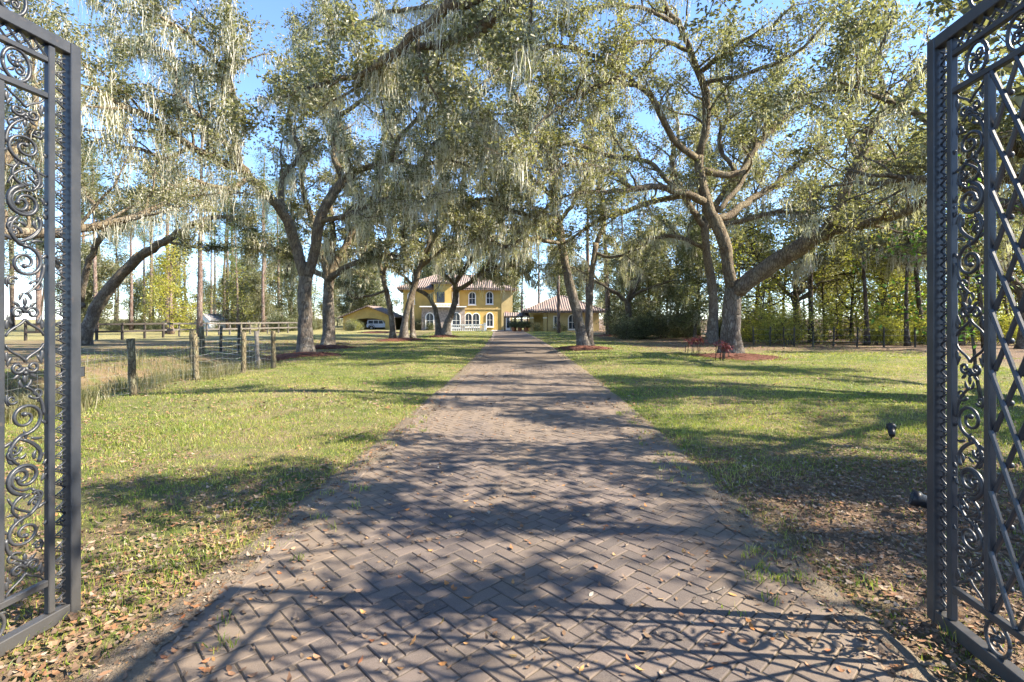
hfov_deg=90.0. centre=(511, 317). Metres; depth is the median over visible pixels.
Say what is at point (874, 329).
shrub
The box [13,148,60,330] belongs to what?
pine tree
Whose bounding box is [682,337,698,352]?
cordyline
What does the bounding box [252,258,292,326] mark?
field tree
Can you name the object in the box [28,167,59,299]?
field tree
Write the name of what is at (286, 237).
field tree
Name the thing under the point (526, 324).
potted shrub
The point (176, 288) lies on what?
field tree
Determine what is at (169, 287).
bald cypress
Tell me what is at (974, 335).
shrub
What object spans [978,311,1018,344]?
shrub
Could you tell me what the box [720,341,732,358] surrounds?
cordyline
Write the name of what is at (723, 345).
cordyline
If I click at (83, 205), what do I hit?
field tree
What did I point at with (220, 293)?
field tree
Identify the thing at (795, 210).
wood tree
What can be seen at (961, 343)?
wood tree
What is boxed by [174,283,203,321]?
field tree
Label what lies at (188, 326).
field bush
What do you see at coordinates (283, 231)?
pine tree
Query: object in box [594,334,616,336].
mulch bed
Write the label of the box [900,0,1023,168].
live oak
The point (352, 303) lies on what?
evergreen tree
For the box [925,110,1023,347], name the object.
wood tree
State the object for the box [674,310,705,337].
thicket bush
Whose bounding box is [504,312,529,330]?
covered walk
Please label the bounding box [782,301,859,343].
shrub
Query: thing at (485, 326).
balustrade
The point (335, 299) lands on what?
field tree
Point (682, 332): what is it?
thicket bush
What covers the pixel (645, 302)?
evergreen tree
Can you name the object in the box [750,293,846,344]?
shrub
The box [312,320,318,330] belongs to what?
field bush
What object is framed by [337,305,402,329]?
carport
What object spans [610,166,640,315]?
pine tree
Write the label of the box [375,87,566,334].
live oak
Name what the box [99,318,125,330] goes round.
field bush
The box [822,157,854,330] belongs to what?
wood tree
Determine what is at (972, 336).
leafy sapling
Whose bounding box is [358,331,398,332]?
mulch bed
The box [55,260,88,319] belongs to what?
field tree
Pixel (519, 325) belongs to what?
potted shrub
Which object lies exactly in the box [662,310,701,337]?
thicket bush
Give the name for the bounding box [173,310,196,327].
field bush
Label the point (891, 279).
sapling
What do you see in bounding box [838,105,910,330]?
wood tree
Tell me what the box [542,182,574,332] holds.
pine tree
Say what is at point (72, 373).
gate
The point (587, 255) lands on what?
pine tree
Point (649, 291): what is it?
evergreen tree
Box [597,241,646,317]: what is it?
evergreen tree
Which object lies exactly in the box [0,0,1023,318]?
sky
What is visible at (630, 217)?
pine tree
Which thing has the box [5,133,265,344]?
live oak
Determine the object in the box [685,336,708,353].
cordyline
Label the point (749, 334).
shrub
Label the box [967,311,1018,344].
shrub
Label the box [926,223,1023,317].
sapling
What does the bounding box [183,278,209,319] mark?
field tree
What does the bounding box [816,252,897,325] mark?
sapling
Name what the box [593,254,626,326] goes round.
evergreen tree
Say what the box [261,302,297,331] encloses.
field bush
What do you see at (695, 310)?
evergreen tree
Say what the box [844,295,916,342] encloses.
shrub
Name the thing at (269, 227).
field tree
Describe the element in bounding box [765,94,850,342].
wood tree
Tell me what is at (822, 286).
wood tree
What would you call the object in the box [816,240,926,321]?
sapling
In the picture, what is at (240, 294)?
field tree
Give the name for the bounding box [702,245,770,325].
evergreen tree
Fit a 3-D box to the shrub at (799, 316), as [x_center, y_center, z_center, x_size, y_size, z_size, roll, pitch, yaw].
[19.276,0.131,34.925,5.922,4.032,5.671,0,0,24]
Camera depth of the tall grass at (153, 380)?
13.43 m
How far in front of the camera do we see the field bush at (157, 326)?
59.70 m
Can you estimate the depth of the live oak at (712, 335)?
31.26 m
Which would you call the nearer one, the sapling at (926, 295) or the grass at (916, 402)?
the grass at (916, 402)
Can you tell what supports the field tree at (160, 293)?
on the ground at (106, 343)
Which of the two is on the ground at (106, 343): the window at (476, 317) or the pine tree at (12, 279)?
the pine tree at (12, 279)
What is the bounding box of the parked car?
[366,320,384,329]
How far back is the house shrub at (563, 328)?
60.44 m
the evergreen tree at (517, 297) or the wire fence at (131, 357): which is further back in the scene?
the evergreen tree at (517, 297)
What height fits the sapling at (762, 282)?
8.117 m
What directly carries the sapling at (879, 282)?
on the ground at (106, 343)
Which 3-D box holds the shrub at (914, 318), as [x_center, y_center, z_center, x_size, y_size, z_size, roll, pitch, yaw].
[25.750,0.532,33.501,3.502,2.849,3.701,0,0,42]
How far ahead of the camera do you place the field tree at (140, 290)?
102.84 m
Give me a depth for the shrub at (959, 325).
30.38 m
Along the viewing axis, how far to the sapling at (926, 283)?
40.04 m
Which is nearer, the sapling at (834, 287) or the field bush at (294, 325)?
the sapling at (834, 287)
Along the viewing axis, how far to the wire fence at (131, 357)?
13.27 m
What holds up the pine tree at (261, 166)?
on the ground at (106, 343)
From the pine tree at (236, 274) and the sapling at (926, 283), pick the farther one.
the pine tree at (236, 274)
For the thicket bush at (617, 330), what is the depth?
38.21 m
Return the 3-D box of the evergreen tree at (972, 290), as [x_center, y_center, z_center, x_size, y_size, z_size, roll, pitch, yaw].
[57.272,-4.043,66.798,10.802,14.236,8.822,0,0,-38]
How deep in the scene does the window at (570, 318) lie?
61.97 m
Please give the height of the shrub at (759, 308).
3.820 m
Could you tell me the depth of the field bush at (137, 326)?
76.22 m
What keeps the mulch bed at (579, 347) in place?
on the ground at (106, 343)
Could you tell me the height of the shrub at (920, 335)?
2.586 m
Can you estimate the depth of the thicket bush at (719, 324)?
43.06 m
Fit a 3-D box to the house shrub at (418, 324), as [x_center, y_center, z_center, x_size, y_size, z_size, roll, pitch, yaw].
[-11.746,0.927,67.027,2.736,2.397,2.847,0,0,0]
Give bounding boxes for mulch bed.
[261,351,344,360]
[315,344,356,348]
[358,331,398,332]
[374,338,427,341]
[426,335,459,336]
[554,345,612,350]
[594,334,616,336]
[690,352,788,360]
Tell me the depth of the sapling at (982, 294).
35.83 m
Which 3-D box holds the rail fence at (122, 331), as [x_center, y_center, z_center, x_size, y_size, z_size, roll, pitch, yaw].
[-30.468,1.100,38.126,2.749,1.500,8.383,0,0,43]
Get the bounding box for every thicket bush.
[595,296,638,333]
[603,312,643,338]
[609,311,637,337]
[617,299,660,338]
[634,297,691,338]
[658,316,690,337]
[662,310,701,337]
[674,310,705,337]
[701,313,721,336]
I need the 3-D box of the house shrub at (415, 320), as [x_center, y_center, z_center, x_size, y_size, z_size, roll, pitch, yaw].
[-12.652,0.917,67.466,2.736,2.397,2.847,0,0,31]
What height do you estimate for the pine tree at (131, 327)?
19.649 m
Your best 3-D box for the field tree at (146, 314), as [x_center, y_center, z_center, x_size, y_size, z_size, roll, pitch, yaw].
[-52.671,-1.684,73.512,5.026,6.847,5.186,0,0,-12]
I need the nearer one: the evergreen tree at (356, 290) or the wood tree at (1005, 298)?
the wood tree at (1005, 298)
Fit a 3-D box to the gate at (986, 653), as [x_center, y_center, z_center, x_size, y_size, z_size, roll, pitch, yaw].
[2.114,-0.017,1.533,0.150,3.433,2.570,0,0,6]
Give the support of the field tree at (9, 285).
on the ground at (106, 343)
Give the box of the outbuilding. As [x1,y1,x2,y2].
[520,295,604,330]
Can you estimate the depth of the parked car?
70.24 m
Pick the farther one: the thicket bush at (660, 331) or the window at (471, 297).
the window at (471, 297)
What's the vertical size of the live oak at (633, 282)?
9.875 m
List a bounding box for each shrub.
[342,318,356,329]
[408,318,421,329]
[415,318,427,329]
[420,320,434,329]
[508,321,516,330]
[513,321,525,330]
[521,319,534,331]
[529,321,544,330]
[551,321,565,330]
[561,324,568,331]
[720,299,793,338]
[722,296,804,343]
[741,319,759,340]
[747,306,802,344]
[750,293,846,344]
[754,292,846,340]
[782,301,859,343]
[827,305,862,338]
[839,304,903,344]
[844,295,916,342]
[870,314,915,344]
[883,308,958,344]
[891,306,925,342]
[899,297,1003,343]
[966,313,980,342]
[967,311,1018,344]
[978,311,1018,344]
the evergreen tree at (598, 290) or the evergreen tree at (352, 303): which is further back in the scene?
the evergreen tree at (598, 290)
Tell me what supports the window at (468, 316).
in the house
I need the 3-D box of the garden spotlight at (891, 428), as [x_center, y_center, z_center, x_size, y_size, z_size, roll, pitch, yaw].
[5.077,1.569,6.851,0.116,0.323,0.200,0,0,33]
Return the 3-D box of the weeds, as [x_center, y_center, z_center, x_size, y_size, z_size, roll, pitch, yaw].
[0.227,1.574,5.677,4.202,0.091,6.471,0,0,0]
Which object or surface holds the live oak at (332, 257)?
on the ground at (106, 343)
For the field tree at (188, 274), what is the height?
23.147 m
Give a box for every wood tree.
[629,203,683,311]
[661,201,702,276]
[668,139,727,336]
[712,153,752,273]
[723,133,798,307]
[751,174,850,312]
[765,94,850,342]
[772,170,837,278]
[788,181,876,340]
[806,110,908,344]
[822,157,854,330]
[823,160,889,335]
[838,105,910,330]
[853,120,958,345]
[869,122,946,343]
[870,145,907,313]
[913,90,1003,345]
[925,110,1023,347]
[959,156,1023,321]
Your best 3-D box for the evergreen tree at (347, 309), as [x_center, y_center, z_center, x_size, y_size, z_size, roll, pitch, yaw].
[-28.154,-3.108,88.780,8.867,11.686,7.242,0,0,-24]
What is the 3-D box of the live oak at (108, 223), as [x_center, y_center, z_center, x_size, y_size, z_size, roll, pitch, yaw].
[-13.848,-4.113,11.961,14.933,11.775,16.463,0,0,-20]
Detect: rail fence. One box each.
[24,322,164,340]
[165,322,297,335]
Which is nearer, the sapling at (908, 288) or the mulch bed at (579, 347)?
the mulch bed at (579, 347)
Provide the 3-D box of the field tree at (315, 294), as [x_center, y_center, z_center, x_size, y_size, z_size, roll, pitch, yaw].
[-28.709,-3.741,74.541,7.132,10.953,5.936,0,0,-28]
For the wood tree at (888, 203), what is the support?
on the ground at (106, 343)
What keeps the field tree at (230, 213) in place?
on the ground at (106, 343)
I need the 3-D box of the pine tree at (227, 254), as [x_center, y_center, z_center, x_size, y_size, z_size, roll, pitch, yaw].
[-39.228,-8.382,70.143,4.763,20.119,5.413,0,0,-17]
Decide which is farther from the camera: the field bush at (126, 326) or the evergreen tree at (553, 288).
the evergreen tree at (553, 288)
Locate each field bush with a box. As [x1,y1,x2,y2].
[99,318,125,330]
[119,316,137,328]
[127,316,143,328]
[138,318,153,329]
[149,314,177,331]
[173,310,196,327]
[180,317,196,331]
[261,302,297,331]
[286,315,297,330]
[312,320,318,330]
[313,315,322,329]
[344,321,357,330]
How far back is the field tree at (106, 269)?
61.87 m
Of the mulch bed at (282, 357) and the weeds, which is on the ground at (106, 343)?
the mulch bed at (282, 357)
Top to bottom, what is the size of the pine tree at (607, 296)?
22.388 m
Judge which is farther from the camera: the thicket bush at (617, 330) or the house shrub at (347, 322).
the house shrub at (347, 322)
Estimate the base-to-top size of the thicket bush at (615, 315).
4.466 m
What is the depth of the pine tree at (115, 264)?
87.80 m
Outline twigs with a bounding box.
[31,412,1010,654]
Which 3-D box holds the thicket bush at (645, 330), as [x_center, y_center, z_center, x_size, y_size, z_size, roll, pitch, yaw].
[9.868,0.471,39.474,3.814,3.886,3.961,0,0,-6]
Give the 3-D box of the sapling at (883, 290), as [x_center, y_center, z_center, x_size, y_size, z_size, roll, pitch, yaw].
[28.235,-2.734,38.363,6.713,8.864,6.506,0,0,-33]
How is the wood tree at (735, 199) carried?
on the ground at (106, 343)
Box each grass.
[5,347,281,418]
[5,354,1023,421]
[5,383,112,426]
[12,331,1019,366]
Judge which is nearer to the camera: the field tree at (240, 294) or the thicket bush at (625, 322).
the thicket bush at (625, 322)
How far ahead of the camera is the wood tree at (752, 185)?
39.92 m
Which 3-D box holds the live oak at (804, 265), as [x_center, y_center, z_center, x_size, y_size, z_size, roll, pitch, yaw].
[21.101,-3.662,35.767,16.171,10.886,14.959,0,0,-15]
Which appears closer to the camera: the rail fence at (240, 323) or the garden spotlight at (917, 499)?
the garden spotlight at (917, 499)
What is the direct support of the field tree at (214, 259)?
on the ground at (106, 343)
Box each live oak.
[1,0,282,258]
[5,0,556,351]
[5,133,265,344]
[208,0,1023,254]
[219,100,434,344]
[318,75,532,337]
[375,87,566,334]
[423,4,668,345]
[424,0,1019,352]
[507,220,752,320]
[606,49,829,343]
[669,214,969,340]
[837,147,1023,348]
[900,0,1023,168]
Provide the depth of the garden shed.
66.44 m
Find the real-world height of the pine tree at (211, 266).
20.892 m
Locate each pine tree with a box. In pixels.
[5,173,22,329]
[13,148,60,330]
[39,99,102,176]
[81,148,121,330]
[104,225,132,319]
[106,186,155,329]
[136,210,171,321]
[143,120,194,333]
[169,81,228,336]
[177,213,197,297]
[194,230,222,313]
[211,193,238,327]
[217,215,242,330]
[250,182,282,331]
[267,177,284,316]
[270,183,308,314]
[519,242,522,320]
[530,208,543,302]
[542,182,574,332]
[573,127,606,328]
[579,111,622,333]
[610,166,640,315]
[620,180,650,235]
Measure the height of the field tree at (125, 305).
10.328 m
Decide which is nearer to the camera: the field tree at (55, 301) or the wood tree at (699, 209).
the wood tree at (699, 209)
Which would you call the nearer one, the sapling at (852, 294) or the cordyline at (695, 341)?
the cordyline at (695, 341)
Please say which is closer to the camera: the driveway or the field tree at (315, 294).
the driveway
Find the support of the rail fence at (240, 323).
on the ground at (106, 343)
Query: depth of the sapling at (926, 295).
42.00 m
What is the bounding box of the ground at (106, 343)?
[0,319,1023,681]
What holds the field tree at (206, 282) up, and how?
on the ground at (106, 343)
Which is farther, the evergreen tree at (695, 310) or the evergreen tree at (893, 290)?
the evergreen tree at (893, 290)
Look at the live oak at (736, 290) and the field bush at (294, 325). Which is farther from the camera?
the field bush at (294, 325)
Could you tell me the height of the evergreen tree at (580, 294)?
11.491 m
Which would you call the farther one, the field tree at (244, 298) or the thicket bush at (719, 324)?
the field tree at (244, 298)
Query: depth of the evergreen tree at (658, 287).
51.19 m
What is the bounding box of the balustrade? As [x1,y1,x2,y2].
[451,323,486,330]
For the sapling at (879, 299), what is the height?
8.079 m
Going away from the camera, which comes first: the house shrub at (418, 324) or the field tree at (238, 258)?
the house shrub at (418, 324)
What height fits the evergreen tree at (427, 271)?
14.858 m
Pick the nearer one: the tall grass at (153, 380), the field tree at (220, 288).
the tall grass at (153, 380)
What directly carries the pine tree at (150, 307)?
on the ground at (106, 343)
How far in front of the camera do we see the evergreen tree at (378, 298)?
83.56 m
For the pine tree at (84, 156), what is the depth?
49.12 m
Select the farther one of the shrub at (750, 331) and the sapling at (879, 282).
the sapling at (879, 282)
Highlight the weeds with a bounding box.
[194,409,967,653]
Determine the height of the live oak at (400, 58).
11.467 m
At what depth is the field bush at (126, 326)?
75.53 m
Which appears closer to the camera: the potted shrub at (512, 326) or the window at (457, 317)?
the potted shrub at (512, 326)
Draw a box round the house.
[396,274,517,329]
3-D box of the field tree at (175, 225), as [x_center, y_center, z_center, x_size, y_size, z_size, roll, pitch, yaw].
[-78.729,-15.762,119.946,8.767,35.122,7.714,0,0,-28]
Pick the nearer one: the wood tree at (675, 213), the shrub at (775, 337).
the shrub at (775, 337)
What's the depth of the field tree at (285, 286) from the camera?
76.92 m
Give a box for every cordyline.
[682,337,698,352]
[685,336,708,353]
[711,340,730,360]
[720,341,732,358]
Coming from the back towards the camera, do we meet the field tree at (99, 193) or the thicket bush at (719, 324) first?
the field tree at (99, 193)
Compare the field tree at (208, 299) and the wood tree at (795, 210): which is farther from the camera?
the field tree at (208, 299)
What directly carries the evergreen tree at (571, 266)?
on the ground at (106, 343)
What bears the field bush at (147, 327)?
on the ground at (106, 343)
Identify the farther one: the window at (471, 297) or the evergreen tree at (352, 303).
the evergreen tree at (352, 303)
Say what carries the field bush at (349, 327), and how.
on the ground at (106, 343)
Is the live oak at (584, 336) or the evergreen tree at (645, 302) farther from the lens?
the evergreen tree at (645, 302)
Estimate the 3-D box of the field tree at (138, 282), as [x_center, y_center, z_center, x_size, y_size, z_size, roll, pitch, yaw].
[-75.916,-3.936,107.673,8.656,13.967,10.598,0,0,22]
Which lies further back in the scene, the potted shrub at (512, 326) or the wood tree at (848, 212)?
the potted shrub at (512, 326)
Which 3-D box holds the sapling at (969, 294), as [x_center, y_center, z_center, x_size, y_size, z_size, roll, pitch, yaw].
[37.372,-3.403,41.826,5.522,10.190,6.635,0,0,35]
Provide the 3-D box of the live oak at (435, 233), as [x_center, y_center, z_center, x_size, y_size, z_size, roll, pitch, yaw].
[-7.775,-7.420,39.214,18.838,18.473,10.607,0,0,40]
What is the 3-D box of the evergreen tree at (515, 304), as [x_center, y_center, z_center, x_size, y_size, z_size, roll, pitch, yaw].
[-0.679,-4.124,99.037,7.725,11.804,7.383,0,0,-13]
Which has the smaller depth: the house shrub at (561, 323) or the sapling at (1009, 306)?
the sapling at (1009, 306)
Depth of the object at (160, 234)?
79.42 m
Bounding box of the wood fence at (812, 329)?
[752,327,977,347]
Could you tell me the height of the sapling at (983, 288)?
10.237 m
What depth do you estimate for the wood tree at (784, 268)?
36.83 m
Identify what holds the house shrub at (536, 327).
on the ground at (106, 343)
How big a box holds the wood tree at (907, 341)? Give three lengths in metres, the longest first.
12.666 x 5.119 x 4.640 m
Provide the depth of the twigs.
3.95 m
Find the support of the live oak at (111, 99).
on the mulch bed at (282, 357)
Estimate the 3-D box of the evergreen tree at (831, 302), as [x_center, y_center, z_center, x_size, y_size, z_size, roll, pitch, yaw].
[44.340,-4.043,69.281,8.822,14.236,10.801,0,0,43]
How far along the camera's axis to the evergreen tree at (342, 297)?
96.70 m
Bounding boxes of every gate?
[0,0,84,656]
[927,0,1023,681]
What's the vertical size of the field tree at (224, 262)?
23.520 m
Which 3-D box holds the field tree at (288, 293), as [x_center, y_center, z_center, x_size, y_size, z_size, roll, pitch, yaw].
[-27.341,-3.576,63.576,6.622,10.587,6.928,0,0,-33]
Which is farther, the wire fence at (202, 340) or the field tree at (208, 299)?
the field tree at (208, 299)
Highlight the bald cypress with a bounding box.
[130,225,219,333]
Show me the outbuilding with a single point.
(545, 312)
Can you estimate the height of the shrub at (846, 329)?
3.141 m
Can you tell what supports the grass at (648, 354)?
on the ground at (106, 343)
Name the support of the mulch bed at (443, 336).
on the ground at (106, 343)
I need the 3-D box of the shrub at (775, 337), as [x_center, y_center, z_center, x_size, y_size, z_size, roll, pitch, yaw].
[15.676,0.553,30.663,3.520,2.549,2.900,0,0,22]
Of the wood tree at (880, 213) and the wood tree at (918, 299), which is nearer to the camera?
the wood tree at (918, 299)
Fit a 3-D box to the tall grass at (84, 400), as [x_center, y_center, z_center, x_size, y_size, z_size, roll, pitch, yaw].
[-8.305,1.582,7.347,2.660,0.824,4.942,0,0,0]
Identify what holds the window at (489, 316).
in the house
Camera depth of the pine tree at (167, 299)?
51.83 m
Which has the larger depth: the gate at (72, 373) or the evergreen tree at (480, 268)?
the evergreen tree at (480, 268)
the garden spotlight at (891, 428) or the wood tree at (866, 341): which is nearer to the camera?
the garden spotlight at (891, 428)
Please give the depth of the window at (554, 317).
61.97 m
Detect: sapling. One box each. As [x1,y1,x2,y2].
[713,203,819,342]
[740,230,792,322]
[760,223,849,331]
[786,239,876,333]
[801,247,876,339]
[806,202,901,341]
[815,229,925,332]
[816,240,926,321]
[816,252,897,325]
[834,240,926,333]
[837,212,915,315]
[852,154,1023,400]
[853,215,926,340]
[860,268,926,315]
[862,269,946,314]
[874,269,974,318]
[900,255,971,308]
[908,272,973,316]
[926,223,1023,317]
[946,251,1021,320]
[958,229,1021,321]
[958,267,1004,318]
[970,220,1023,341]
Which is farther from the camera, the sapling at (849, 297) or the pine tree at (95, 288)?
the pine tree at (95, 288)
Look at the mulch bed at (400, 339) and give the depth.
35.60 m
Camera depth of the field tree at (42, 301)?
85.53 m
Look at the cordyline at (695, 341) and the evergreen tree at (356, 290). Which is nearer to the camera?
the cordyline at (695, 341)
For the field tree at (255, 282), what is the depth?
60.56 m
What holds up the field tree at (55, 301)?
on the ground at (106, 343)
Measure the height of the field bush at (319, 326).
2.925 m
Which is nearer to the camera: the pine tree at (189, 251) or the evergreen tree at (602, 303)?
the evergreen tree at (602, 303)
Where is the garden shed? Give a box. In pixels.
[189,314,227,328]
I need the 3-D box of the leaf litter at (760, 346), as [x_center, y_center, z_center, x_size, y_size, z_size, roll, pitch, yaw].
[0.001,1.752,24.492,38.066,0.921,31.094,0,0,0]
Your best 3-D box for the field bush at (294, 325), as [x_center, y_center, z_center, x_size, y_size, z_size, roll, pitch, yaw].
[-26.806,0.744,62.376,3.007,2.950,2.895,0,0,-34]
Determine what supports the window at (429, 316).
in the house
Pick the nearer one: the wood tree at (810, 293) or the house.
the wood tree at (810, 293)
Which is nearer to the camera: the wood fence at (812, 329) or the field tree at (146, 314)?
the wood fence at (812, 329)
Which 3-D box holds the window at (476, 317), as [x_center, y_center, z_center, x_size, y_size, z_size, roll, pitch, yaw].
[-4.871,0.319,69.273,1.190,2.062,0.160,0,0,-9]
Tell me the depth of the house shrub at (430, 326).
66.14 m
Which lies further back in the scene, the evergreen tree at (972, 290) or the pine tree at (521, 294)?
the pine tree at (521, 294)
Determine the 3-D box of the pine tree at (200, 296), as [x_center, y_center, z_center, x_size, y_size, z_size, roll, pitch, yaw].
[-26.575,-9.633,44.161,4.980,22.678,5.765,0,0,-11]
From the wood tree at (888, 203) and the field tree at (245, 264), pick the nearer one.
the wood tree at (888, 203)
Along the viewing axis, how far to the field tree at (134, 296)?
78.34 m
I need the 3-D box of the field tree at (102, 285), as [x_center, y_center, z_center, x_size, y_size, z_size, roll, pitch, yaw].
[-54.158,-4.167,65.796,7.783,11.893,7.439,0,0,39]
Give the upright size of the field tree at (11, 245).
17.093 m
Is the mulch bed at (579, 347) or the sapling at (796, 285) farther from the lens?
the sapling at (796, 285)
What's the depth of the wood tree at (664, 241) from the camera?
47.48 m
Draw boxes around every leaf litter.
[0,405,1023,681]
[5,337,1019,410]
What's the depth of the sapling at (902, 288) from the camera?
44.45 m
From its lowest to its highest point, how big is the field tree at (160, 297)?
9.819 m
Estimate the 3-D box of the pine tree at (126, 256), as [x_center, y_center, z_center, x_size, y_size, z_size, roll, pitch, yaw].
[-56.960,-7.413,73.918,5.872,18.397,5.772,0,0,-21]
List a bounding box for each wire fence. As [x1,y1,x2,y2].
[10,331,275,398]
[189,325,270,367]
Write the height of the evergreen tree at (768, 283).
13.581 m
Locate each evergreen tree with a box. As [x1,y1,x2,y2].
[334,269,360,321]
[335,261,352,317]
[338,275,375,324]
[341,257,391,320]
[346,237,400,312]
[392,259,437,314]
[395,247,442,302]
[467,251,501,274]
[507,271,524,320]
[509,269,530,321]
[536,252,570,302]
[550,244,583,300]
[564,263,603,306]
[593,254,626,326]
[593,269,619,325]
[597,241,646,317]
[612,220,675,319]
[612,230,682,314]
[634,231,722,337]
[659,216,735,338]
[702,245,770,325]
[742,230,791,314]
[813,252,861,329]
[870,233,925,315]
[923,256,983,316]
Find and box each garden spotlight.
[886,423,895,437]
[909,489,926,508]
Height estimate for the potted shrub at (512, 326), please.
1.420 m
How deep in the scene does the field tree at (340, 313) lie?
97.73 m
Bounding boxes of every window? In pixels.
[425,312,434,328]
[452,312,460,328]
[465,313,472,327]
[468,292,475,304]
[472,313,479,327]
[485,291,493,304]
[486,312,493,327]
[553,316,556,327]
[568,314,574,329]
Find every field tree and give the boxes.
[5,166,22,327]
[5,207,41,329]
[23,224,61,314]
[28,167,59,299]
[42,277,61,322]
[55,239,137,322]
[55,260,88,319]
[56,135,101,318]
[81,241,130,328]
[89,167,112,284]
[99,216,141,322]
[114,265,148,327]
[119,281,139,319]
[123,267,157,320]
[124,285,148,321]
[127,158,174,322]
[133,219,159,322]
[134,249,186,321]
[135,289,162,326]
[140,261,159,320]
[142,250,196,328]
[145,273,186,318]
[156,179,185,303]
[170,213,196,310]
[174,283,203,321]
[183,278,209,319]
[185,266,221,310]
[195,285,219,313]
[203,255,286,331]
[203,258,238,317]
[203,277,229,313]
[204,210,223,313]
[208,255,276,329]
[211,196,241,313]
[211,231,268,327]
[218,149,246,326]
[228,272,283,331]
[229,265,260,329]
[248,176,282,317]
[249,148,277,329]
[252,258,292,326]
[266,253,317,330]
[274,265,296,305]
[278,219,305,311]
[294,265,336,319]
[312,282,343,328]
[334,294,344,325]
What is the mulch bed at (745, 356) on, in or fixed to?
on the ground at (106, 343)
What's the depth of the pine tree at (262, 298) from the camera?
59.89 m
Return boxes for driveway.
[71,331,947,681]
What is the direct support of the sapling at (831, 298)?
on the ground at (106, 343)
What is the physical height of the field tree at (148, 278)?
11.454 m
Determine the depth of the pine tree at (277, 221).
77.93 m
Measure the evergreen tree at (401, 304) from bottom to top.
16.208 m
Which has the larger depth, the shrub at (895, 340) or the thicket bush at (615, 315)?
the thicket bush at (615, 315)
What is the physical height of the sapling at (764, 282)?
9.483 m
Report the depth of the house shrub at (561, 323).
60.36 m
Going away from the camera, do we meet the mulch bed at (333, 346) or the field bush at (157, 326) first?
the mulch bed at (333, 346)
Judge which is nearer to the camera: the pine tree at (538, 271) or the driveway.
the driveway
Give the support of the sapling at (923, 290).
on the ground at (106, 343)
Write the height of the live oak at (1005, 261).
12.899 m

